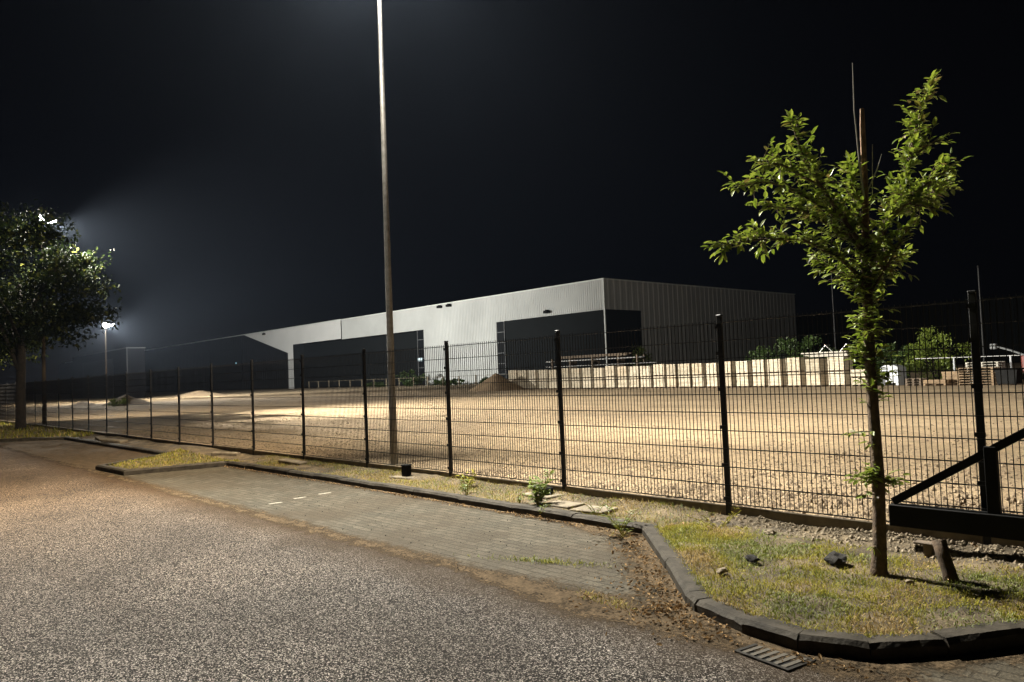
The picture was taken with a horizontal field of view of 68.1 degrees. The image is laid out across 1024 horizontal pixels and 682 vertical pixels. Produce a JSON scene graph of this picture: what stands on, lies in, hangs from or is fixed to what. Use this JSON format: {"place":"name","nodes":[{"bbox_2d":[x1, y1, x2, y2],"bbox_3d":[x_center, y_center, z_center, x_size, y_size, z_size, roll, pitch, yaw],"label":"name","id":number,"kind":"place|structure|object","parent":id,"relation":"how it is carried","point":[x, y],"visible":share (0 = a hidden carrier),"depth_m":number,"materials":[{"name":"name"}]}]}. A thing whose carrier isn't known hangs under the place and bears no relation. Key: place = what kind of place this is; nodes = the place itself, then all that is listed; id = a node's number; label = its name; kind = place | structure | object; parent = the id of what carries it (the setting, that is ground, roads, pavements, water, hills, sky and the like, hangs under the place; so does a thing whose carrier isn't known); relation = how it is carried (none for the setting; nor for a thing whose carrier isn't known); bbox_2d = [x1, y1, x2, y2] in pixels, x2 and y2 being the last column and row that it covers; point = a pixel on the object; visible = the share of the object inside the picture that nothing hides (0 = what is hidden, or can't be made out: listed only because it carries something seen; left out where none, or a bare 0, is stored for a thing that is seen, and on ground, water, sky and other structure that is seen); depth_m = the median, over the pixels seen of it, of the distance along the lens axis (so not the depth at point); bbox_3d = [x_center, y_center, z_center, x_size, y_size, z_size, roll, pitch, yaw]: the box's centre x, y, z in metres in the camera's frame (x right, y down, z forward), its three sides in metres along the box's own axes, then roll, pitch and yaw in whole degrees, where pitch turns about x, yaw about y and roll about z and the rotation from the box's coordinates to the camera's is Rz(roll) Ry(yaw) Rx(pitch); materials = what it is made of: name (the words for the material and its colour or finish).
{"place":"outdoors","nodes":[
{"label":"outdoors","id":0,"kind":"place"},
{"bbox_2d":[0,447,901,681],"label":"road","id":1,"kind":"structure","parent":0,"point":[106,579],"depth_m":5.87,"materials":[{"name":"asphalt"}]},
{"bbox_2d":[0,446,931,681],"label":"gutter","id":2,"kind":"object","parent":1,"relation":"on","point":[521,584],"visible":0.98,"depth_m":6.00,"materials":[{"name":"concrete"}]},
{"bbox_2d":[734,643,816,671],"bbox_3d":[1.591,1.917,4.595,0.260,0.026,0.400,-1,-3,-32],"label":"drain grate","id":3,"kind":"object","parent":2,"relation":"on","point":[788,664],"visible":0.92,"depth_m":4.54,"materials":[{"name":"metal"}]},
{"bbox_2d":[0,441,1023,681],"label":"parking bay","id":4,"kind":"object","parent":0,"point":[449,536],"depth_m":8.74,"materials":[{"name":"concrete"}]},
{"bbox_2d":[0,273,52,369],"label":"broad tree","id":5,"kind":"object","parent":4,"relation":"on","point":[3,359],"visible":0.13,"depth_m":47.70,"materials":[{"name":"green plant"}]},
{"bbox_2d":[0,199,122,429],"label":"broad tree","id":6,"kind":"object","parent":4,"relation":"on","point":[18,319],"visible":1,"depth_m":34.66,"materials":[{"name":"green plant"}]},
{"bbox_2d":[0,440,152,470],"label":"bay dirt","id":7,"kind":"structure","parent":4,"relation":"on","point":[84,455],"depth_m":21.71,"materials":[{"name":"soil"}]},
{"bbox_2d":[270,492,330,503],"bbox_3d":[-3.237,2.399,11.574,0.148,0.003,1.155,-4,-3,34],"label":"bay marking","id":8,"kind":"object","parent":4,"relation":"on","point":[297,498],"visible":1,"depth_m":11.54,"materials":[{"name":"white paint"}]},
{"bbox_2d":[0,436,1023,658],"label":"kerb","id":9,"kind":"structure","parent":4,"relation":"on","point":[969,639],"depth_m":5.19,"materials":[{"name":"concrete"}]},
{"bbox_2d":[201,481,834,679],"bbox_3d":[-1.073,2.199,8.947,2.206,0.016,10.942,0,-3,-42],"label":"road grit","id":10,"kind":"object","parent":4,"relation":"on","point":[477,548],"visible":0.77,"depth_m":8.19,"materials":[{"name":"stone"}]},
{"bbox_2d":[223,466,1023,675],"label":"kerb dirt","id":11,"kind":"structure","parent":4,"relation":"on","point":[893,665],"depth_m":4.98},
{"bbox_2d":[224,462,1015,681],"bbox_3d":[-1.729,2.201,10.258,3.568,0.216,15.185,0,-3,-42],"label":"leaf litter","id":12,"kind":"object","parent":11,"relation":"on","point":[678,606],"visible":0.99,"depth_m":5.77,"materials":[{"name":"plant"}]},
{"bbox_2d":[599,502,641,527],"bbox_3d":[1.142,1.880,8.113,0.482,0.254,0.399,0,-3,-42],"label":"weed plant","id":13,"kind":"object","parent":11,"relation":"on","point":[626,518],"visible":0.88,"depth_m":8.10,"materials":[{"name":"green plant"}]},
{"bbox_2d":[611,520,633,535],"bbox_3d":[1.105,1.912,7.716,0.183,0.158,0.319,0,-3,-42],"label":"weed plant","id":14,"kind":"object","parent":11,"relation":"on","point":[617,527],"visible":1,"depth_m":7.75,"materials":[{"name":"green plant"}]},
{"bbox_2d":[0,419,1023,637],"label":"verge","id":15,"kind":"structure","parent":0,"point":[195,449],"depth_m":6.32,"materials":[{"name":"green plant"}]},
{"bbox_2d":[95,436,105,440],"bbox_3d":[-13.763,3.267,25.378,0.250,0.080,1.000,-4,1,-36],"label":"concrete scrap","id":16,"kind":"object","parent":15,"relation":"on","point":[98,438],"visible":0.64,"depth_m":25.33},
{"bbox_2d":[100,438,127,442],"bbox_3d":[-12.662,3.168,24.085,1.100,0.080,0.275,-1,1,31],"label":"concrete scrap","id":17,"kind":"object","parent":15,"relation":"on","point":[111,440],"visible":1,"depth_m":23.99,"materials":[{"name":"concrete"}]},
{"bbox_2d":[211,451,240,455],"bbox_3d":[-6.788,2.675,17.956,0.700,0.080,0.175,0,1,14],"label":"concrete scrap","id":18,"kind":"object","parent":15,"relation":"on","point":[214,453],"visible":1,"depth_m":17.89,"materials":[{"name":"concrete"}]},
{"bbox_2d":[278,458,307,465],"bbox_3d":[-4.475,2.478,15.471,0.800,0.080,0.200,-1,2,42],"label":"concrete scrap","id":19,"kind":"object","parent":15,"relation":"on","point":[287,461],"visible":0.8,"depth_m":15.42,"materials":[{"name":"concrete"}]},
{"bbox_2d":[388,464,413,479],"bbox_3d":[-1.797,2.202,12.696,0.520,0.265,0.280,-4,-3,36],"label":"cable pedestal","id":20,"kind":"object","parent":15,"relation":"on","point":[406,470],"visible":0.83,"depth_m":12.65,"materials":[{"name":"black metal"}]},
{"bbox_2d":[455,469,475,486],"bbox_3d":[-0.666,2.052,11.252,0.323,0.317,0.293,-2,-3,-14],"label":"weed plant","id":21,"kind":"object","parent":15,"relation":"on","point":[471,479],"visible":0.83,"depth_m":11.27,"materials":[{"name":"green plant"}]},
{"bbox_2d":[458,476,472,494],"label":"weed plant","id":22,"kind":"object","parent":15,"relation":"on","point":[463,485],"visible":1,"depth_m":10.72,"materials":[{"name":"green plant"}]},
{"bbox_2d":[0,290,1023,547],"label":"fence","id":23,"kind":"object","parent":15,"relation":"on","point":[452,408],"visible":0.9,"depth_m":10.25,"materials":[{"name":"metal"}]},
{"bbox_2d":[515,489,524,502],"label":"weed plant","id":24,"kind":"object","parent":15,"relation":"on","point":[519,499],"visible":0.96,"depth_m":9.81,"materials":[{"name":"green plant"}]},
{"bbox_2d":[526,469,557,504],"bbox_3d":[0.306,1.879,9.690,0.471,0.453,0.444,0,-3,-42],"label":"weed plant","id":25,"kind":"object","parent":15,"relation":"on","point":[536,497],"visible":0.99,"depth_m":9.63,"materials":[{"name":"green plant"}]},
{"bbox_2d":[522,486,563,499],"bbox_3d":[0.415,2.057,10.221,0.320,0.170,0.540,-1,-3,-35],"label":"slab","id":26,"kind":"object","parent":15,"relation":"on","point":[551,496],"visible":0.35,"depth_m":10.14,"materials":[{"name":"grey concrete"}]},
{"bbox_2d":[541,500,584,508],"bbox_3d":[0.640,2.078,9.527,0.300,0.072,0.500,-2,-4,-39],"label":"paving slab","id":27,"kind":"object","parent":15,"relation":"on","point":[564,504],"depth_m":9.44,"materials":[{"name":"concrete"}]},
{"bbox_2d":[152,444,1023,568],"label":"rubble","id":28,"kind":"object","parent":15,"relation":"on","point":[986,556],"visible":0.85,"depth_m":7.06,"materials":[{"name":"stone"}]},
{"bbox_2d":[570,505,617,515],"bbox_3d":[0.986,2.046,9.099,0.320,0.072,0.500,-1,-4,-44],"label":"paving slab","id":29,"kind":"object","parent":15,"relation":"on","point":[586,510],"depth_m":9.01,"materials":[{"name":"concrete"}]},
{"bbox_2d":[584,502,606,512],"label":"weed plant","id":30,"kind":"object","parent":15,"relation":"on","point":[595,507],"visible":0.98,"depth_m":8.89,"materials":[{"name":"green plant"}]},
{"bbox_2d":[688,507,739,527],"bbox_3d":[2.152,1.869,7.962,0.593,0.184,0.208,-2,-3,-15],"label":"weed plant","id":31,"kind":"object","parent":15,"relation":"on","point":[727,520],"visible":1,"depth_m":7.97,"materials":[{"name":"green plant"}]},
{"bbox_2d":[716,567,728,574],"bbox_3d":[1.699,1.863,6.147,0.112,0.050,0.084,0,-3,-42],"label":"stone","id":32,"kind":"object","parent":15,"relation":"on","point":[720,571],"visible":1,"depth_m":6.12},
{"bbox_2d":[745,554,759,562],"bbox_3d":[2.049,1.860,6.471,0.102,0.059,0.129,-2,-2,-13],"label":"stone","id":33,"kind":"object","parent":15,"relation":"on","point":[752,558],"visible":1,"depth_m":6.44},
{"bbox_2d":[763,529,776,534],"bbox_3d":[2.550,1.888,7.480,0.107,0.061,0.117,0,-3,-42],"label":"stone","id":34,"kind":"object","parent":15,"relation":"on","point":[769,531],"visible":1,"depth_m":7.45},
{"bbox_2d":[701,63,969,576],"bbox_3d":[2.772,-0.177,6.161,2.539,4.183,1.159,-2,-2,-3],"label":"young tree","id":35,"kind":"object","parent":15,"relation":"on","point":[904,200],"visible":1,"depth_m":6.07,"materials":[{"name":"green plant"}]},
{"bbox_2d":[824,551,846,565],"bbox_3d":[2.708,1.822,6.322,0.178,0.111,0.192,-1,-3,-22],"label":"stone","id":36,"kind":"object","parent":15,"relation":"on","point":[834,558],"visible":1,"depth_m":6.28,"materials":[{"name":"stone"}]},
{"bbox_2d":[905,579,914,584],"bbox_3d":[2.963,1.797,5.642,0.066,0.042,0.059,-3,-3,17],"label":"stone","id":37,"kind":"object","parent":15,"relation":"on","point":[910,582],"visible":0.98,"depth_m":5.63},
{"bbox_2d":[913,540,934,557],"bbox_3d":[3.558,1.800,6.476,0.100,0.158,0.200,0,-3,-42],"label":"bracket stand","id":38,"kind":"object","parent":15,"relation":"on","point":[928,549],"visible":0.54,"depth_m":6.46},
{"bbox_2d":[932,539,958,582],"bbox_3d":[3.301,1.699,5.751,0.116,0.387,0.219,-2,-3,-16],"label":"leaning stump","id":39,"kind":"object","parent":15,"relation":"on","point":[945,561],"visible":0.79,"depth_m":5.73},
{"bbox_2d":[888,428,1023,540],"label":"sliding gate","id":40,"kind":"structure","parent":15,"relation":"on","point":[993,521],"depth_m":6.33,"materials":[{"name":"black metal"}]},
{"bbox_2d":[0,0,1023,394],"label":"sky","id":41,"kind":"structure","parent":0,"point":[227,154],"materials":[{"name":"black"}]},
{"bbox_2d":[1,363,1023,523],"bbox_3d":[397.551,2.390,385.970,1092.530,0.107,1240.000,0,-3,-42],"label":"yard","id":42,"kind":"structure","parent":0,"point":[461,402],"depth_m":20.26,"materials":[{"name":"gravel"}]},
{"bbox_2d":[37,212,58,424],"bbox_3d":[-22.642,-1.012,37.021,0.877,10.411,1.468,-2,-2,-9],"label":"lamp post","id":43,"kind":"object","parent":42,"relation":"on","point":[43,363],"visible":0.33,"depth_m":36.79,"materials":[{"name":"metal"}]},
{"bbox_2d":[101,321,113,373],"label":"lamp post","id":44,"kind":"object","parent":42,"relation":"on","point":[106,326],"visible":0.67,"depth_m":95.30,"materials":[{"name":"metal"}]},
{"bbox_2d":[71,347,145,398],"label":"storage shed","id":45,"kind":"structure","parent":42,"relation":"on","point":[129,360],"depth_m":125.14,"materials":[{"name":"black metal"}]},
{"bbox_2d":[82,359,113,397],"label":"door","id":46,"kind":"structure","parent":45,"relation":"in","point":[95,368],"depth_m":131.61,"materials":[{"name":"black metal"}]},
{"bbox_2d":[108,399,124,405],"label":"bush","id":47,"kind":"object","parent":42,"relation":"on","point":[116,402],"visible":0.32,"depth_m":70.51,"materials":[{"name":"green plant"}]},
{"bbox_2d":[101,395,152,405],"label":"soil heap","id":48,"kind":"object","parent":42,"relation":"on","point":[144,401],"visible":0.27,"depth_m":72.28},
{"bbox_2d":[59,335,288,393],"bbox_3d":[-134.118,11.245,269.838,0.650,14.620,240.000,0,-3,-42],"label":"lean to hall","id":49,"kind":"object","parent":42,"relation":"on","point":[241,349],"visible":0.35,"depth_m":213.94,"materials":[{"name":"black metal"}]},
{"bbox_2d":[215,349,242,390],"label":"door","id":50,"kind":"structure","parent":49,"relation":"in","point":[227,357],"depth_m":207.00,"materials":[{"name":"black metal"}]},
{"bbox_2d":[174,391,225,396],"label":"rubble heap","id":51,"kind":"object","parent":42,"relation":"on","point":[199,394],"visible":0.34,"depth_m":112.98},
{"bbox_2d":[362,381,387,386],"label":"bush","id":52,"kind":"object","parent":42,"relation":"on","point":[371,384],"visible":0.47,"depth_m":141.42,"materials":[{"name":"green plant"}]},
{"bbox_2d":[377,0,401,465],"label":"lamp post","id":53,"kind":"object","parent":42,"relation":"on","point":[389,313],"visible":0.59,"depth_m":14.04,"materials":[{"name":"metal"}]},
{"bbox_2d":[398,369,424,385],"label":"bush","id":54,"kind":"object","parent":42,"relation":"on","point":[411,380],"visible":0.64,"depth_m":132.10,"materials":[{"name":"green plant"}]},
{"bbox_2d":[318,374,506,388],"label":"rail fence","id":55,"kind":"object","parent":42,"relation":"on","point":[413,380],"visible":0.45,"depth_m":126.01,"materials":[{"name":"metal"}]},
{"bbox_2d":[66,278,797,388],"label":"warehouse","id":56,"kind":"structure","parent":42,"relation":"on","point":[595,305],"depth_m":126.95,"materials":[{"name":"grey metal"}]},
{"bbox_2d":[434,378,464,385],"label":"bush","id":57,"kind":"object","parent":42,"relation":"on","point":[440,381],"visible":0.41,"depth_m":126.26,"materials":[{"name":"green plant"}]},
{"bbox_2d":[470,373,523,390],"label":"sand heap","id":58,"kind":"object","parent":42,"relation":"on","point":[484,386],"visible":0.72,"depth_m":72.44,"materials":[{"name":"sand"}]},
{"bbox_2d":[508,370,522,383],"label":"block stack","id":59,"kind":"object","parent":42,"relation":"on","point":[516,377],"visible":0.33,"depth_m":73.80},
{"bbox_2d":[518,370,529,388],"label":"block stack","id":60,"kind":"object","parent":42,"relation":"on","point":[523,378],"visible":0.35,"depth_m":72.47,"materials":[{"name":"concrete"}]},
{"bbox_2d":[528,370,540,388],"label":"block stack","id":61,"kind":"object","parent":42,"relation":"on","point":[535,378],"visible":0.47,"depth_m":71.26,"materials":[{"name":"concrete"}]},
{"bbox_2d":[539,369,555,388],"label":"block stack","id":62,"kind":"object","parent":42,"relation":"on","point":[545,377],"visible":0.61,"depth_m":69.90,"materials":[{"name":"concrete"}]},
{"bbox_2d":[549,370,557,388],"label":"block stack","id":63,"kind":"object","parent":42,"relation":"on","point":[553,378],"visible":0.3,"depth_m":68.80,"materials":[{"name":"concrete"}]},
{"bbox_2d":[562,368,572,388],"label":"block stack","id":64,"kind":"object","parent":42,"relation":"on","point":[566,378],"visible":0.39,"depth_m":67.17,"materials":[{"name":"concrete"}]},
{"bbox_2d":[571,368,582,388],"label":"block stack","id":65,"kind":"object","parent":42,"relation":"on","point":[578,384],"visible":0.41,"depth_m":66.05,"materials":[{"name":"concrete"}]},
{"bbox_2d":[582,367,598,388],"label":"block stack","id":66,"kind":"object","parent":42,"relation":"on","point":[588,377],"visible":0.43,"depth_m":64.86,"materials":[{"name":"concrete"}]},
{"bbox_2d":[561,352,631,371],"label":"timber pile","id":67,"kind":"object","parent":42,"relation":"on","point":[596,362],"visible":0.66,"depth_m":70.01,"materials":[{"name":"wood"}]},
{"bbox_2d":[594,368,610,388],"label":"block stack","id":68,"kind":"object","parent":42,"relation":"on","point":[597,385],"visible":0.54,"depth_m":63.70,"materials":[{"name":"concrete"}]},
{"bbox_2d":[546,354,660,369],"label":"pipe rack","id":69,"kind":"object","parent":42,"relation":"on","point":[592,359],"visible":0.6,"depth_m":67.07,"materials":[{"name":"metal"}]},
{"bbox_2d":[605,366,622,388],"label":"block stack","id":70,"kind":"object","parent":42,"relation":"on","point":[612,369],"visible":0.45,"depth_m":62.50,"materials":[{"name":"concrete"}]},
{"bbox_2d":[617,366,631,388],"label":"block stack","id":71,"kind":"object","parent":42,"relation":"on","point":[624,383],"visible":0.46,"depth_m":61.25,"materials":[{"name":"concrete"}]},
{"bbox_2d":[629,366,640,387],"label":"block stack","id":72,"kind":"object","parent":42,"relation":"on","point":[632,374],"visible":0.57,"depth_m":60.22,"materials":[{"name":"concrete"}]},
{"bbox_2d":[630,345,654,365],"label":"bush","id":73,"kind":"object","parent":42,"relation":"on","point":[633,354],"visible":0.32,"depth_m":97.82,"materials":[{"name":"green plant"}]},
{"bbox_2d":[640,366,658,387],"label":"block stack","id":74,"kind":"object","parent":42,"relation":"on","point":[646,373],"visible":0.55,"depth_m":59.15,"materials":[{"name":"concrete"}]},
{"bbox_2d":[653,364,667,387],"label":"block stack","id":75,"kind":"object","parent":42,"relation":"on","point":[656,374],"visible":0.54,"depth_m":58.01,"materials":[{"name":"concrete"}]},
{"bbox_2d":[666,364,682,387],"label":"block stack","id":76,"kind":"object","parent":42,"relation":"on","point":[672,371],"visible":0.58,"depth_m":57.01,"materials":[{"name":"concrete"}]},
{"bbox_2d":[678,363,695,387],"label":"block stack","id":77,"kind":"object","parent":42,"relation":"on","point":[688,383],"visible":0.58,"depth_m":55.90,"materials":[{"name":"concrete"}]},
{"bbox_2d":[692,363,710,387],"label":"block stack","id":78,"kind":"object","parent":42,"relation":"on","point":[699,382],"visible":0.48,"depth_m":54.82,"materials":[{"name":"concrete"}]},
{"bbox_2d":[706,363,719,387],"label":"block stack","id":79,"kind":"object","parent":42,"relation":"on","point":[714,379],"visible":0.56,"depth_m":53.85,"materials":[{"name":"concrete"}]},
{"bbox_2d":[725,361,736,387],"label":"block stack","id":80,"kind":"object","parent":42,"relation":"on","point":[730,379],"visible":0.56,"depth_m":52.70,"materials":[{"name":"concrete"}]},
{"bbox_2d":[456,430,1023,522],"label":"stony lumps","id":81,"kind":"object","parent":42,"relation":"on","point":[962,501],"visible":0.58,"depth_m":9.39,"materials":[{"name":"stone"}]},
{"bbox_2d":[736,361,755,386],"bbox_3d":[16.145,2.268,52.055,1.050,1.791,1.015,-1,-3,-35],"label":"block stack","id":82,"kind":"object","parent":42,"relation":"on","point":[745,372],"visible":0.54,"depth_m":51.67,"materials":[{"name":"concrete"}]},
{"bbox_2d":[752,359,769,386],"bbox_3d":[16.885,2.171,51.007,1.050,1.838,0.970,-1,-3,-35],"label":"block stack","id":83,"kind":"object","parent":42,"relation":"on","point":[759,378],"visible":0.52,"depth_m":50.61,"materials":[{"name":"concrete"}]},
{"bbox_2d":[767,359,786,386],"bbox_3d":[17.607,2.103,49.985,1.050,1.831,0.990,-1,-3,-35],"label":"block stack","id":84,"kind":"object","parent":42,"relation":"on","point":[781,378],"visible":0.72,"depth_m":49.59,"materials":[{"name":"concrete"}]},
{"bbox_2d":[744,335,836,365],"bbox_3d":[21.407,1.558,58.391,4.798,3.931,7.421,0,-3,-42],"label":"bush","id":85,"kind":"object","parent":42,"relation":"on","point":[782,341],"visible":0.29,"depth_m":58.19,"materials":[{"name":"green plant"}]},
{"bbox_2d":[786,357,807,386],"bbox_3d":[18.432,2.003,48.817,1.050,1.866,1.010,-1,-3,-35],"label":"block stack","id":86,"kind":"object","parent":42,"relation":"on","point":[793,377],"visible":0.66,"depth_m":48.43,"materials":[{"name":"concrete"}]},
{"bbox_2d":[804,358,828,386],"bbox_3d":[19.237,1.988,47.678,1.050,1.735,1.085,-1,-3,-35],"label":"block stack","id":87,"kind":"object","parent":42,"relation":"on","point":[812,383],"visible":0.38,"depth_m":47.34,"materials":[{"name":"concrete"}]},
{"bbox_2d":[801,351,854,356],"bbox_3d":[19.613,0.819,47.079,0.850,0.290,3.150,-1,-3,-35],"label":"board pile","id":88,"kind":"object","parent":87,"relation":"on","point":[821,355],"visible":0.64,"depth_m":46.65,"materials":[{"name":"wood"}]},
{"bbox_2d":[831,274,836,356],"bbox_3d":[26.748,-1.323,62.876,0.092,9.150,0.092,-3,-3,25],"label":"slim mast","id":89,"kind":"object","parent":42,"relation":"on","point":[833,315],"visible":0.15,"depth_m":62.89,"materials":[{"name":"black metal"}]},
{"bbox_2d":[828,356,853,386],"bbox_3d":[20.144,1.870,46.394,1.050,1.791,1.070,0,-3,-36],"label":"block stack","id":90,"kind":"object","parent":42,"relation":"on","point":[842,377],"visible":0.8,"depth_m":46.03,"materials":[{"name":"concrete"}]},
{"bbox_2d":[851,369,864,385],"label":"block stack","id":91,"kind":"object","parent":42,"relation":"on","point":[857,376],"visible":0.32,"depth_m":45.03,"materials":[{"name":"concrete"}]},
{"bbox_2d":[880,365,906,384],"bbox_3d":[22.537,2.003,44.780,0.912,1.200,1.120,0,-3,-36],"label":"storage tank","id":92,"kind":"object","parent":42,"relation":"on","point":[901,378],"visible":0.47,"depth_m":44.35,"materials":[{"name":"white plastic"}]},
{"bbox_2d":[876,342,924,382],"bbox_3d":[25.263,1.498,49.883,3.930,2.890,3.170,-4,-3,30],"label":"bush","id":93,"kind":"object","parent":42,"relation":"on","point":[894,354],"visible":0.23,"depth_m":49.54,"materials":[{"name":"green plant"}]},
{"bbox_2d":[796,295,1023,367],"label":"dark hall","id":94,"kind":"structure","parent":42,"relation":"on","point":[964,321],"depth_m":137.84,"materials":[{"name":"black metal"}]},
{"bbox_2d":[905,378,928,385],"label":"pallet stack","id":95,"kind":"object","parent":42,"relation":"on","point":[913,382],"visible":0.74,"depth_m":42.67,"materials":[{"name":"wood"}]},
{"bbox_2d":[898,327,971,380],"bbox_3d":[26.885,0.896,47.957,3.431,3.816,4.565,0,-3,-42],"label":"bush","id":96,"kind":"object","parent":42,"relation":"on","point":[941,366],"visible":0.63,"depth_m":47.83,"materials":[{"name":"green plant"}]},
{"bbox_2d":[923,379,952,385],"bbox_3d":[23.530,2.284,41.828,1.000,0.310,1.198,0,-3,-39],"label":"timber bundle","id":97,"kind":"object","parent":42,"relation":"on","point":[936,381],"visible":0.84,"depth_m":41.52,"materials":[{"name":"wood"}]},
{"bbox_2d":[941,371,969,384],"bbox_3d":[24.676,2.042,42.049,1.000,0.720,1.156,0,-3,-37],"label":"timber bundle","id":98,"kind":"object","parent":42,"relation":"on","point":[954,376],"visible":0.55,"depth_m":41.83,"materials":[{"name":"wood"}]},
{"bbox_2d":[915,355,1021,369],"bbox_3d":[26.117,1.564,41.631,0.100,1.527,7.500,0,-3,-40],"label":"pole barrier","id":99,"kind":"object","parent":42,"relation":"on","point":[1010,357],"visible":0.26,"depth_m":42.48,"materials":[{"name":"metal"}]},
{"bbox_2d":[957,367,999,384],"bbox_3d":[24.596,1.855,39.900,1.000,0.918,1.760,0,-3,-36],"label":"pallet stack","id":100,"kind":"object","parent":42,"relation":"on","point":[967,380],"visible":0.38,"depth_m":39.97,"materials":[{"name":"wood"}]},
{"bbox_2d":[977,266,985,376],"bbox_3d":[27.426,-0.993,44.226,0.092,6.850,0.092,-1,-3,-20],"label":"slim mast","id":101,"kind":"object","parent":42,"relation":"on","point":[981,318],"visible":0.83,"depth_m":44.21,"materials":[{"name":"black metal"}]},
{"bbox_2d":[965,361,1005,382],"bbox_3d":[25.743,1.728,41.168,1.000,1.188,1.610,0,-3,-38],"label":"pallet stack","id":102,"kind":"object","parent":42,"relation":"on","point":[997,364],"visible":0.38,"depth_m":41.06,"materials":[{"name":"wood"}]},
{"bbox_2d":[990,343,1023,380],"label":"loader machine","id":103,"kind":"object","parent":42,"relation":"on","point":[1022,356],"visible":0.79,"depth_m":39.45,"materials":[{"name":"red paint"}]},
{"bbox_2d":[995,368,1022,384],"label":"waste bin","id":104,"kind":"object","parent":42,"relation":"on","point":[1010,376],"visible":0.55,"depth_m":37.71,"materials":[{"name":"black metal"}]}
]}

